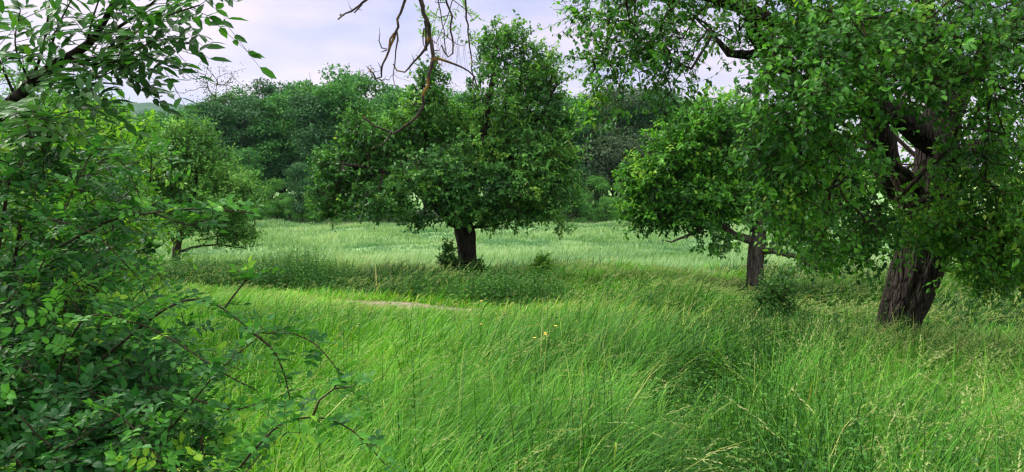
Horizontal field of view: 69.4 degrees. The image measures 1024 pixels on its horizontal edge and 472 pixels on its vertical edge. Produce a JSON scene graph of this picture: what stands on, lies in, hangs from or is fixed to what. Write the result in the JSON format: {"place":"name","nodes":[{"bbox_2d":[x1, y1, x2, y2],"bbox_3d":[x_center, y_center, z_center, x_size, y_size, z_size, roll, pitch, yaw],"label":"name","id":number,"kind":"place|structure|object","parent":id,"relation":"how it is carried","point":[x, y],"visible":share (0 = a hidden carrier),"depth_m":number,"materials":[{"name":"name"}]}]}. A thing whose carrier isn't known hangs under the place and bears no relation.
{"place":"outdoors","nodes":[
{"label":"outdoors","id":0,"kind":"place"},
{"bbox_2d":[0,96,274,133],"bbox_3d":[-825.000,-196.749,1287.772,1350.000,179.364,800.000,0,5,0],"label":"hill","id":1,"kind":"structure","parent":0,"point":[139,107],"depth_m":1217.13,"materials":[{"name":"green plant"}]},
{"bbox_2d":[168,290,480,310],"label":"path","id":2,"kind":"structure","parent":0,"point":[403,303],"depth_m":12.77,"materials":[{"name":"beige soil"}]},
{"bbox_2d":[338,0,367,19],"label":"hanging branch","id":3,"kind":"object","parent":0,"point":[356,8],"visible":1,"depth_m":2.93,"materials":[{"name":"wood"}]},
{"bbox_2d":[367,0,405,94],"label":"hanging branch","id":4,"kind":"object","parent":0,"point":[394,35],"visible":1,"depth_m":3.43,"materials":[{"name":"wood"}]},
{"bbox_2d":[362,0,478,148],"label":"hanging branch","id":5,"kind":"object","parent":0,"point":[428,36],"visible":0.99,"depth_m":3.24,"materials":[{"name":"brown wood"}]},
{"bbox_2d":[438,0,453,56],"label":"hanging branch","id":6,"kind":"object","parent":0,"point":[451,14],"visible":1,"depth_m":3.33,"materials":[{"name":"wood"}]},
{"bbox_2d":[414,0,486,77],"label":"ash spray","id":7,"kind":"object","parent":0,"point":[444,19],"visible":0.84,"depth_m":4.90,"materials":[{"name":"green plant"}]},
{"bbox_2d":[464,0,476,88],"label":"hanging branch","id":8,"kind":"object","parent":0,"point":[465,16],"visible":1,"depth_m":3.13,"materials":[{"name":"wood"}]},
{"bbox_2d":[0,0,1023,169],"label":"sky","id":9,"kind":"structure","parent":0,"point":[295,38],"materials":[{"name":"white"}]},
{"bbox_2d":[121,288,958,471],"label":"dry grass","id":10,"kind":"structure","parent":0,"point":[576,379],"depth_m":4.52,"materials":[{"name":"green plant"}]},
{"bbox_2d":[139,170,1023,471],"bbox_3d":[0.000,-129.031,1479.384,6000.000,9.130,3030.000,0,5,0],"label":"ground","id":11,"kind":"structure","parent":0,"point":[879,194],"depth_m":36.91,"materials":[{"name":"green plant"}]},
{"bbox_2d":[0,48,170,298],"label":"hedge shrub","id":12,"kind":"object","parent":11,"relation":"on","point":[51,102],"visible":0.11,"depth_m":9.43,"materials":[{"name":"green plant"}]},
{"bbox_2d":[0,95,199,352],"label":"hedge shrub","id":13,"kind":"object","parent":11,"relation":"on","point":[122,131],"visible":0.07,"depth_m":5.58,"materials":[{"name":"green plant"}]},
{"bbox_2d":[0,0,276,189],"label":"ash tree","id":14,"kind":"object","parent":11,"relation":"on","point":[51,74],"visible":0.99,"depth_m":2.24,"materials":[{"name":"green plant"}]},
{"bbox_2d":[114,104,170,278],"bbox_3d":[-8.077,-0.692,14.854,2.188,3.987,2.206,3,6,33],"label":"hedge shrub","id":15,"kind":"object","parent":11,"relation":"on","point":[152,117],"visible":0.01,"depth_m":15.04,"materials":[{"name":"green plant"}]},
{"bbox_2d":[134,109,167,177],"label":"woodland tree","id":16,"kind":"object","parent":11,"relation":"on","point":[156,118],"visible":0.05,"depth_m":69.86,"materials":[{"name":"green plant"}]},
{"bbox_2d":[139,110,169,178],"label":"woodland tree","id":17,"kind":"object","parent":11,"relation":"on","point":[163,113],"visible":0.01,"depth_m":77.30,"materials":[{"name":"green plant"}]},
{"bbox_2d":[157,105,196,136],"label":"woodland tree","id":18,"kind":"object","parent":11,"relation":"on","point":[177,118],"visible":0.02,"depth_m":68.31,"materials":[{"name":"green plant"}]},
{"bbox_2d":[168,100,197,132],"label":"woodland tree","id":19,"kind":"object","parent":11,"relation":"on","point":[179,107],"depth_m":74.90,"materials":[{"name":"green plant"}]},
{"bbox_2d":[168,142,199,201],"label":"woodland tree","id":20,"kind":"object","parent":11,"relation":"on","point":[187,195],"visible":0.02,"depth_m":61.93,"materials":[{"name":"green plant"}]},
{"bbox_2d":[0,110,408,471],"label":"rose bush","id":21,"kind":"object","parent":11,"relation":"on","point":[106,411],"visible":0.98,"depth_m":1.88,"materials":[{"name":"green plant"}]},
{"bbox_2d":[133,110,276,260],"bbox_3d":[-10.073,-1.285,23.441,4.930,5.357,3.397,0,5,0],"label":"apple tree","id":22,"kind":"object","parent":11,"relation":"on","point":[192,139],"visible":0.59,"depth_m":23.09,"materials":[{"name":"green plant"}]},
{"bbox_2d":[164,61,254,122],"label":"sparse tree","id":23,"kind":"object","parent":11,"relation":"on","point":[216,84],"visible":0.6,"depth_m":70.91,"materials":[{"name":"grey plant"}]},
{"bbox_2d":[183,98,248,189],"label":"woodland tree","id":24,"kind":"object","parent":11,"relation":"on","point":[217,112],"visible":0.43,"depth_m":65.75,"materials":[{"name":"green plant"}]},
{"bbox_2d":[198,167,234,221],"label":"woodland tree","id":25,"kind":"object","parent":11,"relation":"on","point":[217,182],"visible":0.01,"depth_m":59.19,"materials":[{"name":"green plant"}]},
{"bbox_2d":[178,258,261,266],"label":"shrub","id":26,"kind":"object","parent":11,"relation":"on","point":[239,260],"visible":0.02,"depth_m":21.67,"materials":[{"name":"green plant"}]},
{"bbox_2d":[200,84,264,188],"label":"woodland tree","id":27,"kind":"object","parent":11,"relation":"on","point":[237,95],"visible":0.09,"depth_m":73.41,"materials":[{"name":"green plant"}]},
{"bbox_2d":[225,147,264,198],"bbox_3d":[-22.809,-4.167,62.808,4.207,6.949,4.204,-2,5,-22],"label":"woodland tree","id":28,"kind":"object","parent":11,"relation":"on","point":[246,162],"visible":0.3,"depth_m":62.42,"materials":[{"name":"green plant"}]},
{"bbox_2d":[221,95,293,214],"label":"woodland tree","id":29,"kind":"object","parent":11,"relation":"on","point":[250,112],"visible":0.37,"depth_m":68.50,"materials":[{"name":"green plant"}]},
{"bbox_2d":[247,195,277,221],"bbox_3d":[-20.112,-2.067,59.628,2.485,2.824,2.893,1,5,10],"label":"edge bush","id":30,"kind":"object","parent":11,"relation":"on","point":[267,213],"visible":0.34,"depth_m":59.21,"materials":[{"name":"green plant"}]},
{"bbox_2d":[236,77,302,204],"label":"woodland tree","id":31,"kind":"object","parent":11,"relation":"on","point":[270,88],"visible":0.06,"depth_m":74.31,"materials":[{"name":"green plant"}]},
{"bbox_2d":[245,85,310,208],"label":"woodland tree","id":32,"kind":"object","parent":11,"relation":"on","point":[273,102],"visible":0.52,"depth_m":68.21,"materials":[{"name":"green plant"}]},
{"bbox_2d":[258,177,299,219],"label":"woodland tree","id":33,"kind":"object","parent":11,"relation":"on","point":[275,188],"visible":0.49,"depth_m":61.81,"materials":[{"name":"green plant"}]},
{"bbox_2d":[279,196,303,219],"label":"edge bush","id":34,"kind":"object","parent":11,"relation":"on","point":[290,213],"visible":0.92,"depth_m":59.13,"materials":[{"name":"green plant"}]},
{"bbox_2d":[271,78,320,197],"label":"woodland tree","id":35,"kind":"object","parent":11,"relation":"on","point":[304,85],"visible":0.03,"depth_m":76.36,"materials":[{"name":"green plant"}]},
{"bbox_2d":[283,161,316,221],"bbox_3d":[-16.908,-3.454,59.990,3.417,5.224,3.069,-4,6,-37],"label":"woodland tree","id":36,"kind":"object","parent":11,"relation":"on","point":[297,171],"visible":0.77,"depth_m":59.41,"materials":[{"name":"green plant"}]},
{"bbox_2d":[267,90,341,190],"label":"woodland tree","id":37,"kind":"object","parent":11,"relation":"on","point":[300,110],"visible":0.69,"depth_m":65.23,"materials":[{"name":"green plant"}]},
{"bbox_2d":[301,189,324,220],"bbox_3d":[-15.736,-2.392,59.657,2.691,3.122,2.789,-3,6,-29],"label":"edge bush","id":38,"kind":"object","parent":11,"relation":"on","point":[308,213],"visible":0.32,"depth_m":59.15,"materials":[{"name":"green plant"}]},
{"bbox_2d":[299,175,339,217],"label":"woodland tree","id":39,"kind":"object","parent":11,"relation":"on","point":[318,182],"visible":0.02,"depth_m":63.75,"materials":[{"name":"green plant"}]},
{"bbox_2d":[279,72,379,192],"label":"woodland tree","id":40,"kind":"object","parent":11,"relation":"on","point":[323,92],"visible":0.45,"depth_m":66.90,"materials":[{"name":"green plant"}]},
{"bbox_2d":[328,209,357,223],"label":"edge bush","id":41,"kind":"object","parent":11,"relation":"on","point":[340,219],"visible":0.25,"depth_m":58.88,"materials":[{"name":"green plant"}]},
{"bbox_2d":[317,63,382,120],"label":"woodland tree","id":42,"kind":"object","parent":11,"relation":"on","point":[364,88],"visible":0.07,"depth_m":73.94,"materials":[{"name":"green plant"}]},
{"bbox_2d":[347,154,371,218],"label":"woodland tree","id":43,"kind":"object","parent":11,"relation":"on","point":[358,186],"visible":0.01,"depth_m":60.94,"materials":[{"name":"green plant"}]},
{"bbox_2d":[338,94,386,182],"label":"woodland tree","id":44,"kind":"object","parent":11,"relation":"on","point":[374,104],"visible":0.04,"depth_m":69.61,"materials":[{"name":"green plant"}]},
{"bbox_2d":[365,192,390,219],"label":"edge bush","id":45,"kind":"object","parent":11,"relation":"on","point":[383,217],"visible":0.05,"depth_m":59.85,"materials":[{"name":"green plant"}]},
{"bbox_2d":[356,65,404,99],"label":"bare tree","id":46,"kind":"object","parent":11,"relation":"on","point":[376,81],"visible":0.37,"depth_m":72.93,"materials":[{"name":"grey plant"}]},
{"bbox_2d":[367,80,404,109],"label":"woodland tree","id":47,"kind":"object","parent":11,"relation":"on","point":[387,87],"visible":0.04,"depth_m":73.39,"materials":[{"name":"green plant"}]},
{"bbox_2d":[364,169,420,221],"bbox_3d":[-9.958,-3.090,60.569,4.667,5.228,4.414,3,6,31],"label":"woodland tree","id":48,"kind":"object","parent":11,"relation":"on","point":[389,181],"visible":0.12,"depth_m":60.31,"materials":[{"name":"green plant"}]},
{"bbox_2d":[369,85,424,197],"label":"woodland tree","id":49,"kind":"object","parent":11,"relation":"on","point":[389,101],"visible":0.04,"depth_m":65.92,"materials":[{"name":"green plant"}]},
{"bbox_2d":[397,198,413,222],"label":"edge bush","id":50,"kind":"object","parent":11,"relation":"on","point":[405,208],"visible":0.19,"depth_m":58.91,"materials":[{"name":"green plant"}]},
{"bbox_2d":[403,147,433,212],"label":"woodland tree","id":51,"kind":"object","parent":11,"relation":"on","point":[416,185],"visible":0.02,"depth_m":64.01,"materials":[{"name":"green plant"}]},
{"bbox_2d":[399,87,472,216],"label":"woodland tree","id":52,"kind":"object","parent":11,"relation":"on","point":[449,94],"visible":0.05,"depth_m":66.68,"materials":[{"name":"green plant"}]},
{"bbox_2d":[299,9,593,276],"bbox_3d":[-1.555,-1.914,17.040,6.853,6.631,4.101,0,5,0],"label":"pear tree","id":53,"kind":"object","parent":11,"relation":"on","point":[437,183],"visible":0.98,"depth_m":16.68,"materials":[{"name":"green plant"}]},
{"bbox_2d":[435,236,488,277],"bbox_3d":[-1.136,0.632,17.068,1.319,1.238,0.864,-1,5,-9],"label":"shrub","id":54,"kind":"object","parent":11,"relation":"on","point":[450,256],"visible":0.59,"depth_m":16.95,"materials":[{"name":"green plant"}]},
{"bbox_2d":[452,86,484,127],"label":"woodland tree","id":55,"kind":"object","parent":11,"relation":"on","point":[457,95],"visible":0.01,"depth_m":77.17,"materials":[{"name":"green plant"}]},
{"bbox_2d":[454,91,501,192],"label":"woodland tree","id":56,"kind":"object","parent":11,"relation":"on","point":[463,100],"visible":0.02,"depth_m":69.25,"materials":[{"name":"green plant"}]},
{"bbox_2d":[481,158,508,200],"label":"woodland tree","id":57,"kind":"object","parent":11,"relation":"on","point":[490,187],"visible":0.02,"depth_m":61.20,"materials":[{"name":"green plant"}]},
{"bbox_2d":[13,214,987,274],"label":"crop","id":58,"kind":"object","parent":11,"relation":"on","point":[677,256],"visible":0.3,"depth_m":35.22,"materials":[{"name":"green plant"}]},
{"bbox_2d":[481,103,529,176],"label":"woodland tree","id":59,"kind":"object","parent":11,"relation":"on","point":[501,125],"visible":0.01,"depth_m":67.44,"materials":[{"name":"green plant"}]},
{"bbox_2d":[1,252,1023,471],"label":"meadow grass","id":60,"kind":"structure","parent":11,"relation":"on","point":[459,452],"depth_m":5.05,"materials":[{"name":"green plant"}]},
{"bbox_2d":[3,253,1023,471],"bbox_3d":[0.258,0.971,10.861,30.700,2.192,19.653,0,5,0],"label":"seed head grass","id":61,"kind":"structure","parent":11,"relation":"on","point":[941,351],"depth_m":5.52,"materials":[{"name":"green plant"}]},
{"bbox_2d":[526,250,561,282],"bbox_3d":[0.656,0.804,16.396,0.859,1.000,0.798,-3,6,-33],"label":"shrub","id":62,"kind":"object","parent":11,"relation":"on","point":[540,261],"visible":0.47,"depth_m":16.39,"materials":[{"name":"green plant"}]},
{"bbox_2d":[525,170,562,219],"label":"woodland tree","id":63,"kind":"object","parent":11,"relation":"on","point":[540,203],"visible":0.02,"depth_m":62.94,"materials":[{"name":"green plant"}]},
{"bbox_2d":[528,96,606,192],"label":"woodland tree","id":64,"kind":"object","parent":11,"relation":"on","point":[584,128],"visible":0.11,"depth_m":65.84,"materials":[{"name":"green plant"}]},
{"bbox_2d":[549,168,592,220],"bbox_3d":[4.641,-3.118,59.614,4.022,5.150,2.803,-1,5,-6],"label":"woodland tree","id":65,"kind":"object","parent":11,"relation":"on","point":[579,209],"visible":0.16,"depth_m":59.45,"materials":[{"name":"green plant"}]},
{"bbox_2d":[126,243,1018,315],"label":"verge weeds","id":66,"kind":"object","parent":11,"relation":"on","point":[316,276],"visible":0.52,"depth_m":14.99,"materials":[{"name":"green plant"}]},
{"bbox_2d":[555,190,594,222],"bbox_3d":[5.272,-2.147,60.018,3.243,3.166,2.786,3,6,29],"label":"edge bush","id":67,"kind":"object","parent":11,"relation":"on","point":[588,214],"visible":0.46,"depth_m":59.54,"materials":[{"name":"green plant"}]},
{"bbox_2d":[553,90,605,188],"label":"woodland tree","id":68,"kind":"object","parent":11,"relation":"on","point":[591,108],"visible":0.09,"depth_m":67.89,"materials":[{"name":"green plant"}]},
{"bbox_2d":[573,175,610,218],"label":"woodland tree","id":69,"kind":"object","parent":11,"relation":"on","point":[600,183],"visible":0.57,"depth_m":63.07,"materials":[{"name":"green plant"}]},
{"bbox_2d":[573,93,629,199],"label":"woodland tree","id":70,"kind":"object","parent":11,"relation":"on","point":[601,116],"visible":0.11,"depth_m":67.82,"materials":[{"name":"green plant"}]},
{"bbox_2d":[588,196,619,222],"bbox_3d":[7.475,-1.836,59.400,2.527,2.831,2.390,3,6,32],"label":"edge bush","id":71,"kind":"object","parent":11,"relation":"on","point":[601,215],"visible":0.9,"depth_m":59.05,"materials":[{"name":"green plant"}]},
{"bbox_2d":[590,93,627,196],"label":"woodland tree","id":72,"kind":"object","parent":11,"relation":"on","point":[618,130],"visible":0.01,"depth_m":73.96,"materials":[{"name":"green plant"}]},
{"bbox_2d":[603,182,626,220],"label":"woodland tree","id":73,"kind":"object","parent":11,"relation":"on","point":[617,186],"visible":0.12,"depth_m":61.92,"materials":[{"name":"green plant"}]},
{"bbox_2d":[577,82,667,206],"bbox_3d":[9.591,-7.205,66.221,10.241,13.285,9.996,3,6,28],"label":"woodland tree","id":74,"kind":"object","parent":11,"relation":"on","point":[618,147],"visible":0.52,"depth_m":64.97,"materials":[{"name":"green plant"}]},
{"bbox_2d":[604,91,670,190],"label":"woodland tree","id":75,"kind":"object","parent":11,"relation":"on","point":[641,117],"visible":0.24,"depth_m":66.85,"materials":[{"name":"green plant"}]},
{"bbox_2d":[635,85,685,169],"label":"woodland tree","id":76,"kind":"object","parent":11,"relation":"on","point":[673,95],"visible":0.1,"depth_m":69.18,"materials":[{"name":"green plant"}]},
{"bbox_2d":[659,97,719,189],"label":"woodland tree","id":77,"kind":"object","parent":11,"relation":"on","point":[701,126],"visible":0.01,"depth_m":66.52,"materials":[{"name":"green plant"}]},
{"bbox_2d":[704,98,763,177],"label":"woodland tree","id":78,"kind":"object","parent":11,"relation":"on","point":[733,139],"visible":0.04,"depth_m":66.57,"materials":[{"name":"green plant"}]},
{"bbox_2d":[607,82,883,289],"bbox_3d":[4.594,-0.808,14.771,5.346,4.480,2.710,0,5,0],"label":"plum tree","id":79,"kind":"object","parent":11,"relation":"on","point":[702,198],"visible":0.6,"depth_m":14.37,"materials":[{"name":"green plant"}]},
{"bbox_2d":[502,294,1021,471],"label":"ditch weeds","id":80,"kind":"object","parent":11,"relation":"on","point":[763,390],"visible":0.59,"depth_m":4.75,"materials":[{"name":"green plant"}]},
{"bbox_2d":[734,257,809,324],"bbox_3d":[3.439,0.819,9.877,0.996,1.112,0.902,0,5,0],"label":"shrub","id":81,"kind":"object","parent":11,"relation":"on","point":[770,290],"visible":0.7,"depth_m":9.82,"materials":[{"name":"green plant"}]},
{"bbox_2d":[538,0,1023,341],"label":"apple tree","id":82,"kind":"object","parent":11,"relation":"on","point":[935,215],"visible":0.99,"depth_m":5.79,"materials":[{"name":"green plant"}]},
{"bbox_2d":[946,164,1023,294],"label":"hedge bush","id":83,"kind":"object","parent":11,"relation":"on","point":[960,266],"visible":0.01,"depth_m":13.27,"materials":[{"name":"green plant"}]}
]}

